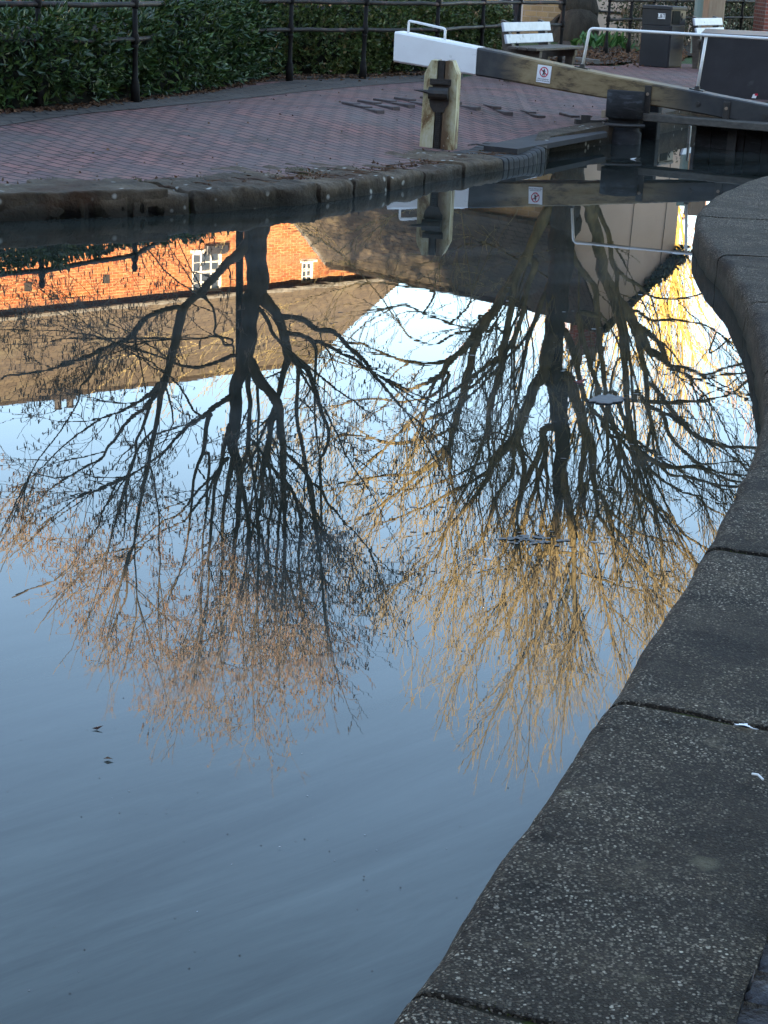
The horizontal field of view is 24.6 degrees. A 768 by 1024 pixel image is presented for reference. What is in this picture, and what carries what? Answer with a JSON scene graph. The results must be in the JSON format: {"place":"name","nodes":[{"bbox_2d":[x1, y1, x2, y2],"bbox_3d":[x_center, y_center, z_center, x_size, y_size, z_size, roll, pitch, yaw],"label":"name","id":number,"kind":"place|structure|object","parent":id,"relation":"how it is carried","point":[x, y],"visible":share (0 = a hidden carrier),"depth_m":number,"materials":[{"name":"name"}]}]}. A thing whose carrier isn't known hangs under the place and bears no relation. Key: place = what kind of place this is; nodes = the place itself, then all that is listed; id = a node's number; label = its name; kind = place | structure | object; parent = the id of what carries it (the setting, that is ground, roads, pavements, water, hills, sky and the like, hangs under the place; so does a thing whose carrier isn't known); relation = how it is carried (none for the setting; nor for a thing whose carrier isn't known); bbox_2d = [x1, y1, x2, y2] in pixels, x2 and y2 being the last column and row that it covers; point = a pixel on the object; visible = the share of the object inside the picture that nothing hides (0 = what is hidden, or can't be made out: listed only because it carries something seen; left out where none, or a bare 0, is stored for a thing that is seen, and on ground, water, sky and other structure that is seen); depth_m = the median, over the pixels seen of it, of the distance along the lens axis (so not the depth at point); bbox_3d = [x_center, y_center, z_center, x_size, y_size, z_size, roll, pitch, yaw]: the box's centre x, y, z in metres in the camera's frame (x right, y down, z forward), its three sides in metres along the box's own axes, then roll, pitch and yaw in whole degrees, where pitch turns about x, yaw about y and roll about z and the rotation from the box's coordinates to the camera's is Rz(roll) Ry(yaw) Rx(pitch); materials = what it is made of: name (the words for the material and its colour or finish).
{"place":"outdoors","nodes":[
{"label":"outdoors","id":0,"kind":"place"},
{"bbox_2d":[3,71,424,111],"bbox_3d":[-2.068,-5.011,20.663,4.042,0.051,19.933,17,22,38],"label":"soil bed","id":1,"kind":"object","parent":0,"point":[197,89],"visible":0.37,"depth_m":21.11,"materials":[{"name":"brown soil"}]},
{"bbox_2d":[0,0,287,108],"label":"laurel hedge","id":2,"kind":"object","parent":1,"relation":"on","point":[199,51],"visible":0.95,"depth_m":17.86,"materials":[{"name":"green plant"}]},
{"bbox_2d":[0,0,566,107],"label":"iron railing","id":3,"kind":"object","parent":1,"relation":"on","point":[135,38],"visible":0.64,"depth_m":21.61,"materials":[{"name":"metal"}]},
{"bbox_2d":[224,0,513,75],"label":"shrub hedge","id":4,"kind":"object","parent":1,"relation":"on","point":[323,53],"visible":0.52,"depth_m":23.32,"materials":[{"name":"green plant"}]},
{"bbox_2d":[14,3,752,149],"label":"ground","id":5,"kind":"structure","parent":0,"point":[688,60],"depth_m":31.15,"materials":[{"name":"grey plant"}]},
{"bbox_2d":[283,0,560,33],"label":"cottage","id":6,"kind":"structure","parent":5,"relation":"on","point":[544,12],"depth_m":38.40,"materials":[{"name":"brick"}]},
{"bbox_2d":[504,0,523,21],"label":"window","id":7,"kind":"structure","parent":6,"relation":"in","point":[515,6],"depth_m":38.83,"materials":[{"name":"glass"}]},
{"bbox_2d":[547,0,599,41],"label":"lime tree","id":8,"kind":"object","parent":5,"relation":"on","point":[581,16],"visible":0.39,"depth_m":36.77,"materials":[{"name":"brown plant"}]},
{"bbox_2d":[597,0,691,40],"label":"house","id":9,"kind":"structure","parent":5,"relation":"on","point":[601,21],"depth_m":38.34,"materials":[{"name":"brick"}]},
{"bbox_2d":[752,0,767,30],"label":"brick pillar","id":10,"kind":"structure","parent":5,"relation":"on","point":[760,21],"depth_m":36.89,"materials":[{"name":"red brick"}]},
{"bbox_2d":[0,127,767,1023],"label":"water","id":11,"kind":"structure","parent":0,"point":[214,623],"depth_m":5.62,"materials":[{"name":"blue liquid"}]},
{"bbox_2d":[0,142,544,221],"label":"quay wall","id":12,"kind":"structure","parent":11,"relation":"in","point":[47,199],"depth_m":12.93,"materials":[{"name":"stone"}]},
{"bbox_2d":[28,287,672,1007],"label":"floating specks","id":13,"kind":"object","parent":11,"relation":"on","point":[474,555],"visible":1,"depth_m":6.30,"materials":[{"name":"white"}]},
{"bbox_2d":[498,532,569,545],"bbox_3d":[0.492,0.087,5.782,0.247,0.002,0.132,3,17,0],"label":"foam patch","id":14,"kind":"object","parent":11,"relation":"on","point":[528,537],"visible":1,"depth_m":5.78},
{"bbox_2d":[394,176,767,1023],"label":"quay wall","id":15,"kind":"structure","parent":11,"relation":"in","point":[628,882],"depth_m":3.45,"materials":[{"name":"grey concrete"}]},
{"bbox_2d":[734,723,757,729],"bbox_3d":[0.818,0.481,3.965,0.056,0.002,0.022,9,19,19],"label":"bird dropping","id":16,"kind":"object","parent":15,"relation":"on","point":[745,725],"visible":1,"depth_m":3.96,"materials":[{"name":"white"}]},
{"bbox_2d":[752,773,763,780],"bbox_3d":[0.789,0.556,3.711,0.005,0.009,0.034,-9,21,-33],"label":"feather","id":17,"kind":"object","parent":15,"relation":"on","point":[760,776],"visible":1,"depth_m":3.71,"materials":[{"name":"white"}]},
{"bbox_2d":[587,394,625,403],"bbox_3d":[0.976,-0.492,7.687,0.138,0.004,0.192,13,20,29],"label":"foam patch","id":18,"kind":"object","parent":11,"relation":"on","point":[607,399],"visible":1,"depth_m":7.68,"materials":[{"name":"white"}]},
{"bbox_2d":[535,102,767,160],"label":"lock wall","id":19,"kind":"structure","parent":11,"relation":"in","point":[546,135],"depth_m":18.59,"materials":[{"name":"stone"}]},
{"bbox_2d":[393,20,767,152],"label":"lock gate","id":20,"kind":"structure","parent":19,"relation":"attached to","point":[741,124],"depth_m":18.96,"materials":[{"name":"paint"}]},
{"bbox_2d":[0,63,767,183],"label":"brick paving","id":21,"kind":"structure","parent":0,"point":[159,142],"depth_m":16.33,"materials":[{"name":"red brick"}]},
{"bbox_2d":[0,73,462,125],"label":"path edging","id":22,"kind":"object","parent":21,"relation":"on","point":[293,86],"visible":0.88,"depth_m":19.11,"materials":[{"name":"grey stone"}]},
{"bbox_2d":[0,44,688,189],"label":"leaf litter","id":23,"kind":"object","parent":21,"relation":"on","point":[590,54],"visible":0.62,"depth_m":18.46,"materials":[{"name":"brown plant"}]},
{"bbox_2d":[341,101,384,113],"bbox_3d":[-0.224,-4.237,18.477,0.104,0.087,0.701,-9,21,-32],"label":"foothold strip","id":24,"kind":"object","parent":21,"relation":"on","point":[367,107],"visible":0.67,"depth_m":18.39,"materials":[{"name":"stone"}]},
{"bbox_2d":[357,99,399,110],"bbox_3d":[-0.060,-4.350,18.843,0.104,0.079,0.646,-10,22,-35],"label":"foothold strip","id":25,"kind":"object","parent":21,"relation":"on","point":[380,104],"visible":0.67,"depth_m":18.80,"materials":[{"name":"stone"}]},
{"bbox_2d":[373,98,414,107],"bbox_3d":[0.106,-4.448,19.174,0.104,0.073,0.611,-11,22,-37],"label":"foothold strip","id":26,"kind":"object","parent":21,"relation":"on","point":[407,105],"visible":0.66,"depth_m":19.10,"materials":[{"name":"stone"}]},
{"bbox_2d":[33,150,767,1022],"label":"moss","id":27,"kind":"object","parent":21,"relation":"on","point":[307,174],"visible":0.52,"depth_m":13.11,"materials":[{"name":"green plant"}]},
{"bbox_2d":[394,97,422,105],"bbox_3d":[0.317,-4.530,19.472,0.104,0.081,0.618,-9,21,-32],"label":"foothold strip","id":28,"kind":"object","parent":21,"relation":"on","point":[412,100],"visible":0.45,"depth_m":19.47,"materials":[{"name":"brick"}]},
{"bbox_2d":[414,59,460,149],"bbox_3d":[0.491,-3.827,16.580,0.400,0.840,0.332,6,18,9],"label":"paddle stand","id":29,"kind":"object","parent":21,"relation":"on","point":[440,107],"visible":0.91,"depth_m":16.51,"materials":[{"name":"white paint"}]},
{"bbox_2d":[420,96,480,110],"bbox_3d":[0.743,-4.595,19.818,0.780,0.115,0.104,15,21,34],"label":"foothold strip","id":30,"kind":"object","parent":21,"relation":"on","point":[476,108],"visible":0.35,"depth_m":19.62,"materials":[{"name":"stone"}]},
{"bbox_2d":[483,104,512,115],"bbox_3d":[1.286,-4.540,19.902,0.104,0.094,0.573,-5,19,-23],"label":"foothold strip","id":31,"kind":"object","parent":21,"relation":"on","point":[499,110],"visible":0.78,"depth_m":19.83,"materials":[{"name":"stone"}]},
{"bbox_2d":[520,110,545,117],"bbox_3d":[1.678,-4.488,19.904,0.104,0.077,0.516,-4,19,-19],"label":"foothold strip","id":32,"kind":"object","parent":21,"relation":"on","point":[532,113],"visible":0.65,"depth_m":19.80,"materials":[{"name":"stone"}]},
{"bbox_2d":[501,19,583,81],"bbox_3d":[2.097,-6.207,23.687,0.615,0.790,1.534,12,20,28],"label":"park bench","id":33,"kind":"object","parent":21,"relation":"on","point":[545,49],"visible":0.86,"depth_m":23.62,"materials":[{"name":"white paint"}]},
{"bbox_2d":[484,131,606,153],"bbox_3d":[1.654,-3.754,17.736,0.487,0.050,2.746,11,19,25],"label":"landing board","id":34,"kind":"object","parent":21,"relation":"on","point":[520,145],"visible":0.73,"depth_m":17.22,"materials":[{"name":"grey wood"}]},
{"bbox_2d":[559,112,579,117],"bbox_3d":[2.096,-4.475,19.908,0.104,0.061,0.404,-2,18,-15],"label":"foothold strip","id":35,"kind":"object","parent":21,"relation":"on","point":[567,114],"visible":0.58,"depth_m":19.84,"materials":[{"name":"stone"}]},
{"bbox_2d":[638,5,687,67],"bbox_3d":[4.535,-7.752,28.664,0.551,0.960,0.550,14,21,33],"label":"litter bin","id":36,"kind":"object","parent":21,"relation":"on","point":[662,50],"visible":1,"depth_m":28.47,"materials":[{"name":"black plastic"}]},
{"bbox_2d":[668,26,684,66],"bbox_3d":[4.746,-7.563,28.560,0.016,0.640,0.460,14,21,33],"label":"door","id":37,"kind":"structure","parent":36,"relation":"in","point":[676,41],"depth_m":28.55,"materials":[{"name":"metal"}]},
{"bbox_2d":[692,16,723,68],"bbox_3d":[5.499,-7.716,28.924,0.615,0.820,1.321,13,20,29],"label":"park bench","id":38,"kind":"object","parent":21,"relation":"on","point":[715,22],"visible":0.35,"depth_m":28.66,"materials":[{"name":"white paint"}]},
{"bbox_2d":[698,29,767,99],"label":"steel cabinet","id":39,"kind":"object","parent":21,"relation":"on","point":[735,67],"visible":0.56,"depth_m":22.87,"materials":[{"name":"black metal"}]},
{"bbox_2d":[550,41,691,63],"bbox_3d":[6.024,-10.205,38.236,4.194,0.001,22.180,6,18,10],"label":"leaf bed","id":40,"kind":"object","parent":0,"point":[687,47],"visible":0.12,"depth_m":33.48,"materials":[{"name":"brown plant"}]},
{"bbox_2d":[553,56,599,64],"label":"kerb","id":41,"kind":"structure","parent":40,"relation":"on","point":[595,61],"depth_m":28.73,"materials":[{"name":"grey concrete"}]},
{"bbox_2d":[570,30,616,48],"bbox_3d":[4.039,-9.069,33.771,0.992,0.356,0.982,3,17,0],"label":"leafy plant","id":42,"kind":"object","parent":40,"relation":"on","point":[596,41],"visible":0.84,"depth_m":33.70,"materials":[{"name":"green plant"}]},
{"bbox_2d":[594,31,627,46],"bbox_3d":[4.430,-9.404,34.871,0.920,0.372,0.977,3,17,0],"label":"leafy plant","id":43,"kind":"object","parent":40,"relation":"on","point":[620,38],"visible":0.23,"depth_m":34.78,"materials":[{"name":"green plant"}]},
{"bbox_2d":[620,40,635,48],"bbox_3d":[4.737,-9.109,34.300,0.271,0.179,0.278,-9,21,-33],"label":"leafy plant","id":44,"kind":"object","parent":40,"relation":"on","point":[623,45],"visible":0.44,"depth_m":34.27,"materials":[{"name":"green plant"}]},
{"bbox_2d":[619,40,639,51],"bbox_3d":[5.123,-9.679,36.421,0.620,0.001,7.963,5,18,8],"label":"grass patch","id":45,"kind":"object","parent":40,"relation":"on","point":[637,48],"visible":0.2,"depth_m":35.37,"materials":[{"name":"green plant"}]},
{"bbox_2d":[598,0,694,45],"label":"shrub","id":46,"kind":"object","parent":40,"relation":"on","point":[639,12],"visible":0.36,"depth_m":35.67,"materials":[{"name":"green plant"}]},
{"bbox_2d":[603,0,754,53],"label":"iron railing","id":47,"kind":"object","parent":40,"relation":"on","point":[741,17],"visible":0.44,"depth_m":32.81,"materials":[{"name":"metal"}]},
{"bbox_2d":[637,2,727,44],"bbox_3d":[6.380,-10.908,37.582,1.982,1.991,1.379,3,17,0],"label":"shrub","id":48,"kind":"object","parent":40,"relation":"on","point":[687,23],"visible":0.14,"depth_m":37.58,"materials":[{"name":"green plant"}]},
{"bbox_2d":[690,0,703,52],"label":"marker post","id":49,"kind":"object","parent":40,"relation":"on","point":[698,8],"visible":0.27,"depth_m":33.52,"materials":[{"name":"grey paint"}]},
{"bbox_2d":[701,0,725,27],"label":"timber post","id":50,"kind":"object","parent":40,"relation":"on","point":[712,8],"depth_m":32.97,"materials":[{"name":"brown wood"}]},
{"bbox_2d":[723,2,754,30],"bbox_3d":[8.040,-11.604,39.854,2.644,2.124,1.393,3,17,0],"label":"shrub","id":51,"kind":"object","parent":40,"relation":"on","point":[736,9],"visible":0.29,"depth_m":39.81,"materials":[{"name":"green plant"}]},
{"bbox_2d":[725,3,753,29],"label":"shrub","id":52,"kind":"object","parent":40,"relation":"on","point":[739,12],"visible":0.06,"depth_m":42.17,"materials":[{"name":"green plant"}]},
{"bbox_2d":[737,939,767,1023],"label":"sett paving","id":53,"kind":"structure","parent":0,"point":[754,1008],"depth_m":2.94,"materials":[{"name":"grey stone"}]}
]}

